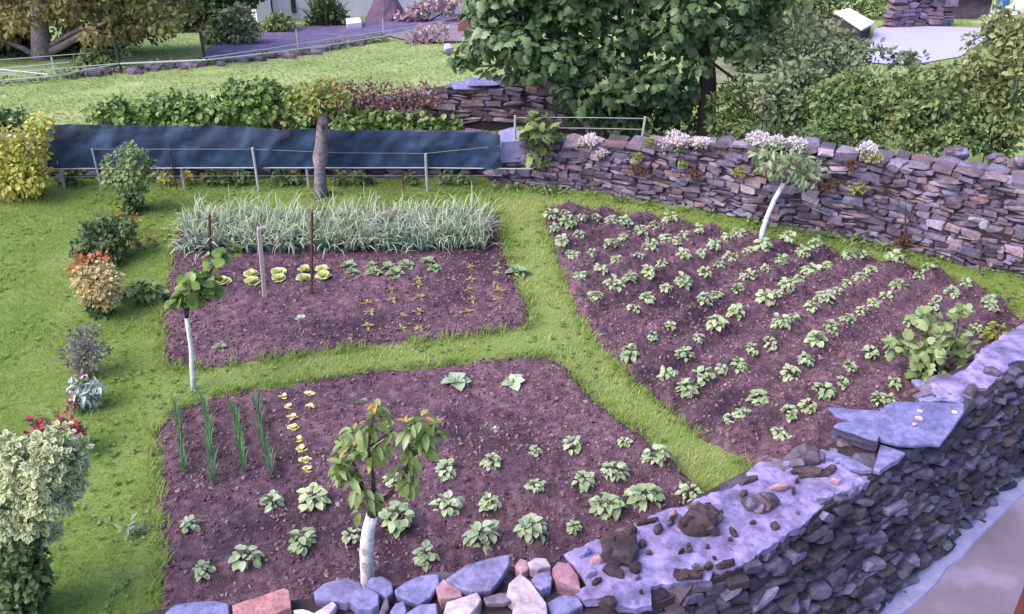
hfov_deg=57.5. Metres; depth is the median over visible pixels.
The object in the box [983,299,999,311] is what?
potato plant
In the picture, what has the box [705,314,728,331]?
potato plant
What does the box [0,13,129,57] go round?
dark hedge
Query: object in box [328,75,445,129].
red shrub
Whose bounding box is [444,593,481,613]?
pale stone
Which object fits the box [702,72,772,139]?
yellow green shrub
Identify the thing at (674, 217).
potato plant
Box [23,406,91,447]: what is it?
crimson flowers
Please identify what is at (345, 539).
potato plant
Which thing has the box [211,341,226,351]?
dull weed
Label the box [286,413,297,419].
yellow seedling
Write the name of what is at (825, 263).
potato plant
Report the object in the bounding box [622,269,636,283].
potato plant
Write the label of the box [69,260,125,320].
copper shrub
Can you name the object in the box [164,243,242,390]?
leaning sapling
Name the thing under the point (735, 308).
potato plant
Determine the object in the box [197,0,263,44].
bank bush
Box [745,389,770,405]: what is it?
potato plant
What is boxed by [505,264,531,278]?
path weed
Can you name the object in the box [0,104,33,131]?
dark shrub
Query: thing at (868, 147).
flower clump
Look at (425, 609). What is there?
slate slab
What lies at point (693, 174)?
wall tuft
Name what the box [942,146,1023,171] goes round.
rubble heap
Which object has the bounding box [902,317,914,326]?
potato plant
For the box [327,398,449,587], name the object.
cherry sapling
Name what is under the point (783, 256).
potato plant
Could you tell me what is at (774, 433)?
potato plant
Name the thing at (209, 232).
iron stake
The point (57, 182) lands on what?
fence weed
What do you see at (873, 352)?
potato plant
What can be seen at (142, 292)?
drooping weed
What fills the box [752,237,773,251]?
potato plant
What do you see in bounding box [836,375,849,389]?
potato plant
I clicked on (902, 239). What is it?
wall tuft
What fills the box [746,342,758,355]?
potato plant
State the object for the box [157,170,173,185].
fence weed
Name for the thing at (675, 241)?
potato plant
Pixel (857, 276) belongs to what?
potato plant
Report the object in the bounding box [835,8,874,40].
white roofed hutch
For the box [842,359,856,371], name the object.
potato plant
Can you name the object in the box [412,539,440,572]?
potato plant
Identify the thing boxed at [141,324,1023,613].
garden wall
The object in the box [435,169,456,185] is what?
fence weed
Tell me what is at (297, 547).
potato plant
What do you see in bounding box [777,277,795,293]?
potato plant
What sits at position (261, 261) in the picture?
wooden stake
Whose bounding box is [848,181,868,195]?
wall tuft
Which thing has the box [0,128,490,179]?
wall
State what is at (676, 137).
flower clump
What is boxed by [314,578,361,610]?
slate slab
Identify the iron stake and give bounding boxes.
[208,214,210,256]
[310,211,312,294]
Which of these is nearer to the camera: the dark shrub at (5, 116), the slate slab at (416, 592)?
the slate slab at (416, 592)
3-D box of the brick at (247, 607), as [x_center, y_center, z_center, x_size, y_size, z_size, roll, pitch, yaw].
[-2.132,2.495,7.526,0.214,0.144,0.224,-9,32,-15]
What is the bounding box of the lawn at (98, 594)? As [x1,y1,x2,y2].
[0,154,1023,613]
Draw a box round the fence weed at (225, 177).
[216,168,234,185]
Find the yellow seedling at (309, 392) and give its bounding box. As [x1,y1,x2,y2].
[304,390,314,395]
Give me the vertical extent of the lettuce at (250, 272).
0.143 m
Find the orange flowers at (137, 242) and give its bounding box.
[133,232,159,249]
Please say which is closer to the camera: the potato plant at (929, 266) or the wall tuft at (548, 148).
the potato plant at (929, 266)
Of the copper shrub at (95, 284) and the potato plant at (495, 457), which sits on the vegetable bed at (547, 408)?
the potato plant at (495, 457)
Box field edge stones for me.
[67,39,370,77]
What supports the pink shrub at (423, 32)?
on the bank at (453, 31)
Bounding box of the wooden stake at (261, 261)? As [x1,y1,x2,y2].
[257,227,266,297]
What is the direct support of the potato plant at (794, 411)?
on the vegetable bed at (618, 324)
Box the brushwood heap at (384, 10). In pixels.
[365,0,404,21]
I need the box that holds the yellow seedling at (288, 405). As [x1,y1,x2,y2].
[284,403,291,408]
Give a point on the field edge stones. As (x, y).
(99, 72)
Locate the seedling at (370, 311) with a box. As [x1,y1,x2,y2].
[363,308,374,315]
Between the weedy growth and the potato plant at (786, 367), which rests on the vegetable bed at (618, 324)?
the potato plant at (786, 367)
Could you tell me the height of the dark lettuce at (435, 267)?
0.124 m
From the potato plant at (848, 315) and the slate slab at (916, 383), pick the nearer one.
the slate slab at (916, 383)
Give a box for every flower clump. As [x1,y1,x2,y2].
[577,132,598,150]
[594,148,609,158]
[657,129,690,155]
[688,136,712,152]
[745,129,769,148]
[764,134,789,150]
[786,135,807,152]
[855,140,879,159]
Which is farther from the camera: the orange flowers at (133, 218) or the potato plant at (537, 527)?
the orange flowers at (133, 218)
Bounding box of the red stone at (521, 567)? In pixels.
[515,559,528,578]
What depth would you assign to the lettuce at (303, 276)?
13.19 m
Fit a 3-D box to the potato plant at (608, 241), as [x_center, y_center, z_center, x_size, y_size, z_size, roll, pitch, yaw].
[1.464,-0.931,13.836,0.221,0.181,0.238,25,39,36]
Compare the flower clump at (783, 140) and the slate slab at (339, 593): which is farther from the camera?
the flower clump at (783, 140)
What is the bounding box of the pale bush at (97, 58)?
[71,39,133,67]
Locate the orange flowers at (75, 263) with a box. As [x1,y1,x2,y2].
[65,249,111,276]
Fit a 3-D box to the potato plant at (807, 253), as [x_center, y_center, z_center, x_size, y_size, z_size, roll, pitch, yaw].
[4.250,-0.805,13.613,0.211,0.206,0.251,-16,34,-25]
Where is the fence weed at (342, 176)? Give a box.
[331,169,350,186]
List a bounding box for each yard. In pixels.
[864,26,984,64]
[905,496,1023,613]
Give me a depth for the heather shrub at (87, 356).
11.05 m
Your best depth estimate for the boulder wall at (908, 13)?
34.89 m
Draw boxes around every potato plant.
[180,514,200,532]
[192,559,215,581]
[228,544,264,571]
[259,489,284,512]
[288,527,317,555]
[296,482,331,512]
[341,527,360,544]
[378,500,414,538]
[383,472,401,487]
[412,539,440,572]
[428,490,464,516]
[435,458,456,481]
[461,520,498,554]
[478,492,501,511]
[479,452,501,470]
[513,512,549,543]
[524,478,545,492]
[528,445,542,456]
[542,208,559,219]
[549,222,559,232]
[555,233,569,246]
[558,214,576,228]
[560,209,569,216]
[563,435,581,455]
[566,250,580,258]
[566,519,582,535]
[571,470,594,492]
[572,271,588,279]
[573,230,584,238]
[576,214,587,221]
[587,248,596,257]
[587,291,603,300]
[588,492,626,521]
[591,213,601,221]
[594,263,608,274]
[600,461,630,482]
[602,273,624,292]
[603,238,617,248]
[604,214,618,223]
[610,255,621,263]
[617,233,629,240]
[617,343,639,362]
[617,436,632,447]
[618,214,632,228]
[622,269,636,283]
[623,483,665,512]
[627,304,640,313]
[633,252,643,259]
[634,225,647,236]
[639,291,655,303]
[640,264,655,279]
[641,236,658,251]
[641,444,673,467]
[647,220,659,229]
[647,330,657,341]
[655,258,667,266]
[656,365,678,379]
[658,233,672,242]
[659,283,672,292]
[661,209,677,223]
[664,321,675,330]
[670,236,681,244]
[674,271,692,290]
[674,484,703,501]
[675,346,694,362]
[675,377,698,398]
[676,247,692,259]
[677,230,690,238]
[691,365,715,386]
[692,333,704,343]
[694,223,704,233]
[695,248,706,258]
[696,292,712,305]
[697,266,712,277]
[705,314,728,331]
[707,238,720,250]
[710,291,723,297]
[713,260,725,269]
[715,363,727,376]
[721,232,735,241]
[722,250,738,260]
[723,412,739,423]
[726,303,744,320]
[730,356,747,373]
[731,283,744,293]
[732,227,746,236]
[735,406,750,418]
[739,268,756,279]
[742,246,756,253]
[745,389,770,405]
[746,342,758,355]
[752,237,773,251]
[755,288,775,306]
[760,263,770,272]
[763,336,776,351]
[770,312,790,330]
[770,426,786,439]
[771,289,782,297]
[773,254,788,264]
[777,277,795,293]
[778,431,792,440]
[779,230,795,243]
[779,363,801,381]
[780,404,797,422]
[788,312,800,321]
[792,274,805,282]
[794,243,811,257]
[797,351,814,366]
[797,397,816,413]
[800,262,821,274]
[802,300,820,312]
[804,330,827,347]
[808,237,823,247]
[811,381,835,400]
[812,289,835,303]
[822,261,832,268]
[822,319,838,336]
[830,287,843,295]
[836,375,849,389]
[838,313,855,323]
[840,249,856,259]
[841,279,851,286]
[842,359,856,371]
[851,272,868,280]
[854,305,868,315]
[860,250,869,258]
[861,345,878,359]
[862,265,877,273]
[867,297,880,307]
[870,391,887,405]
[879,291,893,301]
[883,249,903,262]
[885,393,897,402]
[888,278,909,289]
[888,376,901,390]
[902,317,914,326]
[913,272,924,279]
[921,262,938,271]
[928,301,939,310]
[931,295,941,301]
[943,284,960,298]
[960,277,971,286]
[969,323,982,333]
[980,293,996,303]
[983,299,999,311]
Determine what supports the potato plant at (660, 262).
on the vegetable bed at (618, 324)
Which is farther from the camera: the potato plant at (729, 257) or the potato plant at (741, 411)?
the potato plant at (729, 257)
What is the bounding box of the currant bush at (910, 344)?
[881,303,981,381]
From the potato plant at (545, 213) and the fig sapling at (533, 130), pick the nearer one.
the potato plant at (545, 213)
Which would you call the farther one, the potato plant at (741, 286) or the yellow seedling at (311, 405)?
the potato plant at (741, 286)
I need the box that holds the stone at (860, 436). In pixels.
[831,422,879,451]
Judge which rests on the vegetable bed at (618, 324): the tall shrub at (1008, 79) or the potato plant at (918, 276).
the potato plant at (918, 276)
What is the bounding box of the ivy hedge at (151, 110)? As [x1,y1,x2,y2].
[79,87,211,125]
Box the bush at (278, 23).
[261,9,297,31]
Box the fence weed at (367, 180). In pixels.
[359,172,376,185]
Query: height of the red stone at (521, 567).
0.120 m
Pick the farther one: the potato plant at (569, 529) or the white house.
the white house
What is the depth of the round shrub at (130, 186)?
14.90 m
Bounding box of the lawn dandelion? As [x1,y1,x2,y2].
[114,511,146,540]
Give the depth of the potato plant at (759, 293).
12.40 m
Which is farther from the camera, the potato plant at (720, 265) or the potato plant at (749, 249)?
the potato plant at (749, 249)
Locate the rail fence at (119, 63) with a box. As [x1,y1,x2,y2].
[0,9,461,80]
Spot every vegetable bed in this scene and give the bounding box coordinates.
[153,353,702,608]
[161,208,531,368]
[545,200,1023,467]
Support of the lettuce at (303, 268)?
on the vegetable bed at (242, 320)
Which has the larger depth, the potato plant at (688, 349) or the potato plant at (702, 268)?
the potato plant at (702, 268)
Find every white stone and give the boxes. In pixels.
[293,602,336,613]
[444,43,453,53]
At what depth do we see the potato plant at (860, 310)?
12.16 m
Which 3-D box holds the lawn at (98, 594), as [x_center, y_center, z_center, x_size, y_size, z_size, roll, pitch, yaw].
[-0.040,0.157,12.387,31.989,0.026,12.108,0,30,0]
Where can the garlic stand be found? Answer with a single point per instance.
(358, 229)
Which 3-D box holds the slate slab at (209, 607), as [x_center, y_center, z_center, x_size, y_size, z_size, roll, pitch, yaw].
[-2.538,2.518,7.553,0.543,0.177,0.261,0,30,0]
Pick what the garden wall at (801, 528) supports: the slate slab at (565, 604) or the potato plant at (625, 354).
the slate slab at (565, 604)
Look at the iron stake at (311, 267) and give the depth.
12.58 m
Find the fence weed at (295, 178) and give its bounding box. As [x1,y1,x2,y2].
[285,169,302,185]
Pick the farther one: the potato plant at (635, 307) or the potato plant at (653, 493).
the potato plant at (635, 307)
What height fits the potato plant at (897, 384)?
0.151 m
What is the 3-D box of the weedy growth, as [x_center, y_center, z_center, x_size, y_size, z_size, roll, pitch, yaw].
[7.480,-7.019,25.849,3.568,1.922,1.794,0,30,0]
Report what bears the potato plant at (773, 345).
on the vegetable bed at (618, 324)
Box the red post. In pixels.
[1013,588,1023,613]
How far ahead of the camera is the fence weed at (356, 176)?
16.15 m
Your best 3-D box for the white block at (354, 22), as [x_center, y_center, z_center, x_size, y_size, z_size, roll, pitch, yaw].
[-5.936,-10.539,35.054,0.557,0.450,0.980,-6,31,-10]
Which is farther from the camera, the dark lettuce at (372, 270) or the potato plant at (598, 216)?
the potato plant at (598, 216)
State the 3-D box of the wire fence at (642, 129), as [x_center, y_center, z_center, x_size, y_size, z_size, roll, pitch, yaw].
[1.139,-2.918,15.795,2.230,0.668,0.043,0,30,0]
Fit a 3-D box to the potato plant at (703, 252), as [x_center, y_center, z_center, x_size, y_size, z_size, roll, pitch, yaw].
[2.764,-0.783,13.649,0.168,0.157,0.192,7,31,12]
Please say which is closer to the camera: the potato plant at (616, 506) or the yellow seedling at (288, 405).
the potato plant at (616, 506)
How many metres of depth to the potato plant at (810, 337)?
11.53 m
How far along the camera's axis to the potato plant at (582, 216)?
14.66 m
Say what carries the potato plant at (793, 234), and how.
on the vegetable bed at (618, 324)
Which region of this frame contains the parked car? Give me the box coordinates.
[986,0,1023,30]
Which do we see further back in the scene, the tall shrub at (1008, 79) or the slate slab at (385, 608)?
the tall shrub at (1008, 79)
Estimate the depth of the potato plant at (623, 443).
9.97 m
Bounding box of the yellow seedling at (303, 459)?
[298,456,311,462]
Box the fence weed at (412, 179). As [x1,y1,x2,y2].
[403,169,418,184]
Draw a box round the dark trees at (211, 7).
[166,0,265,33]
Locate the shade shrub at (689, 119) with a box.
[560,67,700,138]
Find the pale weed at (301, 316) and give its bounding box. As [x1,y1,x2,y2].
[294,314,306,320]
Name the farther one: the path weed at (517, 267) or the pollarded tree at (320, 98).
the pollarded tree at (320, 98)
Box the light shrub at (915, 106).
[877,60,986,156]
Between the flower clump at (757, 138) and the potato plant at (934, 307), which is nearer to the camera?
the potato plant at (934, 307)
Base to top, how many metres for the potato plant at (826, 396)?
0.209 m
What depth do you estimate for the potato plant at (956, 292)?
12.58 m
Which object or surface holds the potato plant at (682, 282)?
on the vegetable bed at (618, 324)
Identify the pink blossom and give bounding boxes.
[393,0,464,21]
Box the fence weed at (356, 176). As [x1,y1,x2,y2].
[348,170,362,185]
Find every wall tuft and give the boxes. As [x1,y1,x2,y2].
[540,159,548,167]
[542,145,553,153]
[627,152,644,164]
[627,162,650,174]
[643,135,658,147]
[677,165,702,180]
[678,159,688,168]
[729,165,746,177]
[818,176,843,192]
[843,159,858,171]
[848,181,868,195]
[861,151,884,162]
[893,233,912,247]
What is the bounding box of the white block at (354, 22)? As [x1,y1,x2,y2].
[346,17,361,27]
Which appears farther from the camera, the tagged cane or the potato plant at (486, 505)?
the tagged cane
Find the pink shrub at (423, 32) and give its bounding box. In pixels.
[403,21,449,44]
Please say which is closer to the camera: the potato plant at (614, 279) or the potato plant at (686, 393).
the potato plant at (686, 393)
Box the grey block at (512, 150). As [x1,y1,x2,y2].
[499,127,524,162]
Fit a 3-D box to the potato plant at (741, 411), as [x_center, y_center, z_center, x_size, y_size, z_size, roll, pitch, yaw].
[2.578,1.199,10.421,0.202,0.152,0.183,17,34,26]
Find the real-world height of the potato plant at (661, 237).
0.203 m
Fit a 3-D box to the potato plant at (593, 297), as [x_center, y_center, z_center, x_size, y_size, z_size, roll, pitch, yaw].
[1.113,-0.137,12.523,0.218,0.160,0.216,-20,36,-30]
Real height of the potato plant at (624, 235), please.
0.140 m
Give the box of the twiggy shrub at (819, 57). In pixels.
[762,1,933,142]
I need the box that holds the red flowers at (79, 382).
[65,372,102,413]
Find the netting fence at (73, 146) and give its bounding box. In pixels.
[46,124,532,191]
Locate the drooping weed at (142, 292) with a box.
[118,277,169,304]
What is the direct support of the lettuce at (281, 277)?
on the vegetable bed at (242, 320)
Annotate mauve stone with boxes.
[528,558,550,576]
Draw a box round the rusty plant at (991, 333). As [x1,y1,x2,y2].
[978,321,1013,341]
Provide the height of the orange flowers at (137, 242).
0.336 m
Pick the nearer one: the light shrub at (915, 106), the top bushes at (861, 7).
the light shrub at (915, 106)
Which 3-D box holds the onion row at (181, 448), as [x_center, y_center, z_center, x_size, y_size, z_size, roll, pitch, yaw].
[-3.567,1.346,9.986,0.213,0.341,1.308,-11,32,-19]
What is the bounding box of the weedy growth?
[727,15,844,74]
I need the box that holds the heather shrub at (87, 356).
[56,322,111,376]
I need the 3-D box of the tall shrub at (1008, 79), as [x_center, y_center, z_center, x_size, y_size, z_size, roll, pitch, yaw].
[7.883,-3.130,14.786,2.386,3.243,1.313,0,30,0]
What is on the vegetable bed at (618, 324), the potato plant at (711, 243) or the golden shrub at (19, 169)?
the potato plant at (711, 243)
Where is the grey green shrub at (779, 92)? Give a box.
[746,54,828,135]
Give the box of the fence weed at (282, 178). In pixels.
[271,168,290,186]
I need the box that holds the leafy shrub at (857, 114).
[794,61,910,146]
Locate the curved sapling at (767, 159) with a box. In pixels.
[747,139,828,241]
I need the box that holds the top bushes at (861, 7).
[781,0,889,20]
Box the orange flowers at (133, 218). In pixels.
[78,210,141,227]
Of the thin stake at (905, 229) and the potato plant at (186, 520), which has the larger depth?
the thin stake at (905, 229)
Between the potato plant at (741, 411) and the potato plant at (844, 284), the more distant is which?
the potato plant at (844, 284)
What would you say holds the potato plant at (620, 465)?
on the vegetable bed at (547, 408)
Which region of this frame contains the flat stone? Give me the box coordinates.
[484,593,510,606]
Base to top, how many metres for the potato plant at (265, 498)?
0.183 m
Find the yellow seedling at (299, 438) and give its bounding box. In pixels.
[293,435,302,441]
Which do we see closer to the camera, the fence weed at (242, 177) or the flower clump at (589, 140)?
the flower clump at (589, 140)
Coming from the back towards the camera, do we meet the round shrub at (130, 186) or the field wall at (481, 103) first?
the field wall at (481, 103)
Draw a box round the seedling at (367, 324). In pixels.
[361,322,373,330]
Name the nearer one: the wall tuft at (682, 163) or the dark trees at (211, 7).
the wall tuft at (682, 163)
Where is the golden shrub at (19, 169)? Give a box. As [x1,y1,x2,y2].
[0,110,55,202]
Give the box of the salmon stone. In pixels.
[552,562,580,595]
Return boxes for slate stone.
[349,588,379,613]
[365,576,393,603]
[390,601,406,613]
[531,572,552,598]
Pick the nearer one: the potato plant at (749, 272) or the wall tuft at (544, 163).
the potato plant at (749, 272)
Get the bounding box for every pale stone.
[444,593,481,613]
[507,574,547,613]
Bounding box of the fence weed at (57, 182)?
[49,169,72,188]
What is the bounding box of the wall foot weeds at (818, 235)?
[486,180,998,274]
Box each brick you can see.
[232,599,259,613]
[250,588,291,613]
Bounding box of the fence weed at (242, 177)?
[229,168,251,186]
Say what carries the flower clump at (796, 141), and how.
on the dry stone wall at (950, 203)
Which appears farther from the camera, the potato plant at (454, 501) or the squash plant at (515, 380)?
the squash plant at (515, 380)
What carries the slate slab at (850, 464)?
on the garden wall at (801, 528)
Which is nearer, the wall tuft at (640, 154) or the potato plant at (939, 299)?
the potato plant at (939, 299)
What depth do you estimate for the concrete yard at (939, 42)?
31.60 m
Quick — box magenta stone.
[436,579,461,608]
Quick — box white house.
[251,0,420,21]
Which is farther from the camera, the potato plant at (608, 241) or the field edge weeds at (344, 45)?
the field edge weeds at (344, 45)
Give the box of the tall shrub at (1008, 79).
[942,0,1023,162]
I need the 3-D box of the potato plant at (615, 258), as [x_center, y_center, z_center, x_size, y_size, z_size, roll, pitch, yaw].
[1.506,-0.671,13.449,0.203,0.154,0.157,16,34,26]
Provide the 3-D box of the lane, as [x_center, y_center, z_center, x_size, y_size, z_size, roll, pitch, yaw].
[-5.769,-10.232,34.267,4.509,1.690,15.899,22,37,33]
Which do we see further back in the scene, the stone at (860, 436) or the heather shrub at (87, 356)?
the heather shrub at (87, 356)
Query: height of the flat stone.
0.065 m
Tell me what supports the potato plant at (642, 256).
on the vegetable bed at (618, 324)
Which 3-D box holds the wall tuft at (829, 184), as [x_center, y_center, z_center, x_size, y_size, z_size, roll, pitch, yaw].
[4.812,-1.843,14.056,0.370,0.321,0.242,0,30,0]
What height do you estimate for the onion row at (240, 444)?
0.347 m
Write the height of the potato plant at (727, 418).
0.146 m
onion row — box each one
[165,392,187,474]
[195,383,217,484]
[225,390,247,474]
[249,388,276,478]
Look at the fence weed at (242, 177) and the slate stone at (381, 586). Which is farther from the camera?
the fence weed at (242, 177)
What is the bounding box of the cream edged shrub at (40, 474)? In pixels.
[0,420,93,613]
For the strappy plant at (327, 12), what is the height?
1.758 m
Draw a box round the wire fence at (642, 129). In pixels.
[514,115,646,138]
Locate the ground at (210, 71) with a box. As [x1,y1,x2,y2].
[0,0,1023,156]
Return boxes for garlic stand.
[165,181,505,263]
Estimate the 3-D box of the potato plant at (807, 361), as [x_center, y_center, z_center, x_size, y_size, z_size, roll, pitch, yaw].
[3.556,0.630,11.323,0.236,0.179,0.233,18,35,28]
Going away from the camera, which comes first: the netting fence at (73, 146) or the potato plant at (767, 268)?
the potato plant at (767, 268)
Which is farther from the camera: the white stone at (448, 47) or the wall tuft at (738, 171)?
the white stone at (448, 47)
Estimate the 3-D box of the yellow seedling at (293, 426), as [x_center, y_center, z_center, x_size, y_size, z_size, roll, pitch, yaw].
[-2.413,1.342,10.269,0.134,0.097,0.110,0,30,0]
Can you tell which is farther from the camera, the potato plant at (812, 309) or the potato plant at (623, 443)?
the potato plant at (812, 309)
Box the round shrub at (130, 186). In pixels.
[95,139,158,215]
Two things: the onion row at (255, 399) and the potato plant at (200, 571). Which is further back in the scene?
the onion row at (255, 399)
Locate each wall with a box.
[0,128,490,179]
[92,75,630,138]
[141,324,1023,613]
[483,133,1023,277]
[878,0,957,27]
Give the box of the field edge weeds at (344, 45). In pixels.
[0,32,391,85]
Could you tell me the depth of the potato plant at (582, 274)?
12.98 m
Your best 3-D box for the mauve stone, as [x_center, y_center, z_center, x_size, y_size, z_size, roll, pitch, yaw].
[0.220,2.183,7.831,0.181,0.121,0.132,-11,32,-18]
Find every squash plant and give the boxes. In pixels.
[441,372,470,390]
[501,374,524,390]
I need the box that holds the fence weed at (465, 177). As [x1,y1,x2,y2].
[455,170,471,184]
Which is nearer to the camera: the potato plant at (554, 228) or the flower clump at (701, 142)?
the potato plant at (554, 228)
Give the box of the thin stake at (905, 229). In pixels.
[904,206,905,249]
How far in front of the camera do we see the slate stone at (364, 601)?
7.53 m
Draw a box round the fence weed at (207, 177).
[199,169,218,187]
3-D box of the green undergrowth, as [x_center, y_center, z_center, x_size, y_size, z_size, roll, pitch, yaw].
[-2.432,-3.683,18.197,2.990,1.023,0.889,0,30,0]
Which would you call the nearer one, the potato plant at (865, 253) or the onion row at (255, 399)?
the onion row at (255, 399)
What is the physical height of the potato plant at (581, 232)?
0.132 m
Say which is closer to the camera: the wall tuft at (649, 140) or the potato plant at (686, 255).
the potato plant at (686, 255)
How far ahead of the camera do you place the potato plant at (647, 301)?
12.44 m
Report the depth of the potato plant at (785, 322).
11.87 m
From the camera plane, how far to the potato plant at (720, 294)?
12.55 m
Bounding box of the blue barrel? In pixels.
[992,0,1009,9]
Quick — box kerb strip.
[879,478,1023,613]
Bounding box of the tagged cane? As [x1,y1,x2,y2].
[979,221,986,272]
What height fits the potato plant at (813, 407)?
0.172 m
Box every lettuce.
[217,276,231,284]
[243,268,259,276]
[243,276,260,285]
[270,267,286,274]
[272,273,285,281]
[296,273,309,280]
[297,265,309,273]
[315,264,329,270]
[315,270,331,278]
[339,259,356,267]
[345,267,359,275]
[365,261,377,267]
[365,266,383,275]
[382,261,395,268]
[385,267,404,277]
[398,259,414,269]
[419,256,434,266]
[427,263,441,272]
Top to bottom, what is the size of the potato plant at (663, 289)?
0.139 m
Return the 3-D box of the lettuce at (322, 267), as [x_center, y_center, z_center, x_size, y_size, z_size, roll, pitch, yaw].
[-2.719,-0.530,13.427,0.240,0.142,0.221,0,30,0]
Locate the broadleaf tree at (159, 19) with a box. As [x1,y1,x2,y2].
[0,0,204,60]
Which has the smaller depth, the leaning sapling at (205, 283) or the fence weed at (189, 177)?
the leaning sapling at (205, 283)
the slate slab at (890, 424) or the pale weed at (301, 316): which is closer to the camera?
the slate slab at (890, 424)
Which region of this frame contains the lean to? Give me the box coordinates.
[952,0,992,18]
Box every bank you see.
[386,25,464,41]
[715,15,862,82]
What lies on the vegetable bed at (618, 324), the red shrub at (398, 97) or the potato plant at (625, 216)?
the potato plant at (625, 216)
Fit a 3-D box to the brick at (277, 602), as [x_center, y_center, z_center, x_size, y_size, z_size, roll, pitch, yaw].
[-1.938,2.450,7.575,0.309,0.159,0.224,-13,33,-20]
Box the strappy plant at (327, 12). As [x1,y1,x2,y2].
[295,0,351,25]
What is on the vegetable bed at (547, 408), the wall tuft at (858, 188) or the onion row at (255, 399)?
the onion row at (255, 399)
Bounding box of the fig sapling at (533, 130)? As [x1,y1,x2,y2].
[515,110,563,168]
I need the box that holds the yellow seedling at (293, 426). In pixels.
[287,423,298,430]
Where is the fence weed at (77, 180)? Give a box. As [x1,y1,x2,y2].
[60,169,85,189]
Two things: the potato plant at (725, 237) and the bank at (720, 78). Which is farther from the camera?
the bank at (720, 78)
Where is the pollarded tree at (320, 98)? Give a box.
[279,77,351,199]
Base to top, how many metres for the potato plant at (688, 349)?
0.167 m
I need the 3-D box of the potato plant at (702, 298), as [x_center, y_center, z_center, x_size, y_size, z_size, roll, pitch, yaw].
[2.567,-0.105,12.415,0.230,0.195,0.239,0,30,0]
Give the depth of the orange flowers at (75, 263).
13.32 m
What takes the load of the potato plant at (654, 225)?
on the vegetable bed at (618, 324)
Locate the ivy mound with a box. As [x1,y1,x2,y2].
[195,75,314,129]
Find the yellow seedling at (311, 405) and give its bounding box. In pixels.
[305,403,314,407]
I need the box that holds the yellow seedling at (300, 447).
[295,444,307,452]
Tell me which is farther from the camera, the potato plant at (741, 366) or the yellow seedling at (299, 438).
the potato plant at (741, 366)
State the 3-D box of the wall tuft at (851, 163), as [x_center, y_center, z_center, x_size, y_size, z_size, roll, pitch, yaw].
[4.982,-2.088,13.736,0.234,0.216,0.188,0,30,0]
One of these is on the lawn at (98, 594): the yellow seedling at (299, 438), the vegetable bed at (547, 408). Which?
the vegetable bed at (547, 408)
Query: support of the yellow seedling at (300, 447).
on the vegetable bed at (547, 408)
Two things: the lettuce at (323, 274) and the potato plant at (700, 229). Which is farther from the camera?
the potato plant at (700, 229)
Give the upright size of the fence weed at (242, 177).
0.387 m
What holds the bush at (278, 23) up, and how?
on the ground at (210, 71)
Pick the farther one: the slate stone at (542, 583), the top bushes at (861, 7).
the top bushes at (861, 7)
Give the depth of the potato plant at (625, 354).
11.40 m
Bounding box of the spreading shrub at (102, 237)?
[67,209,141,266]
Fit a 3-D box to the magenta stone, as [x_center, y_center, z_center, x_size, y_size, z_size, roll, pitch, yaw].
[-0.521,2.353,7.655,0.195,0.151,0.207,-8,31,-13]
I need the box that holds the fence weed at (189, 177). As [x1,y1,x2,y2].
[179,169,195,184]
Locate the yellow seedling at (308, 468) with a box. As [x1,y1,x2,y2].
[302,465,310,471]
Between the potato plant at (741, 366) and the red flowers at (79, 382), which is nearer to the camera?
the red flowers at (79, 382)
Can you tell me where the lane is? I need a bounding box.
[202,13,457,58]
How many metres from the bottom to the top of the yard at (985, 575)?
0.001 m
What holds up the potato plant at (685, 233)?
on the vegetable bed at (618, 324)
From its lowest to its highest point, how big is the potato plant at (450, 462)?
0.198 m
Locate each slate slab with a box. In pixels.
[165,601,229,613]
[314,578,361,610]
[379,595,389,613]
[395,574,438,607]
[406,604,437,613]
[446,555,509,596]
[547,595,582,613]
[821,451,871,473]
[828,402,963,447]
[873,445,904,474]
[911,379,925,387]
[918,396,939,402]
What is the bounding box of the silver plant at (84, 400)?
[64,374,107,411]
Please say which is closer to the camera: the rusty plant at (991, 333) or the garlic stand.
the rusty plant at (991, 333)
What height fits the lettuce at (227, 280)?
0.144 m
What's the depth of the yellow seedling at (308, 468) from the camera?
9.67 m
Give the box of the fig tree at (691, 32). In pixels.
[440,0,795,138]
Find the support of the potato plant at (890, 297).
on the vegetable bed at (618, 324)
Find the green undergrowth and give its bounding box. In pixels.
[312,92,463,130]
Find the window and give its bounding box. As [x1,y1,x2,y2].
[290,0,296,12]
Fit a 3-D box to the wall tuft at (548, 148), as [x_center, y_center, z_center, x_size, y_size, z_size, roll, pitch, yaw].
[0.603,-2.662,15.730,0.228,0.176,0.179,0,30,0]
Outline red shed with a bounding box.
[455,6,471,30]
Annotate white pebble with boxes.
[915,416,922,420]

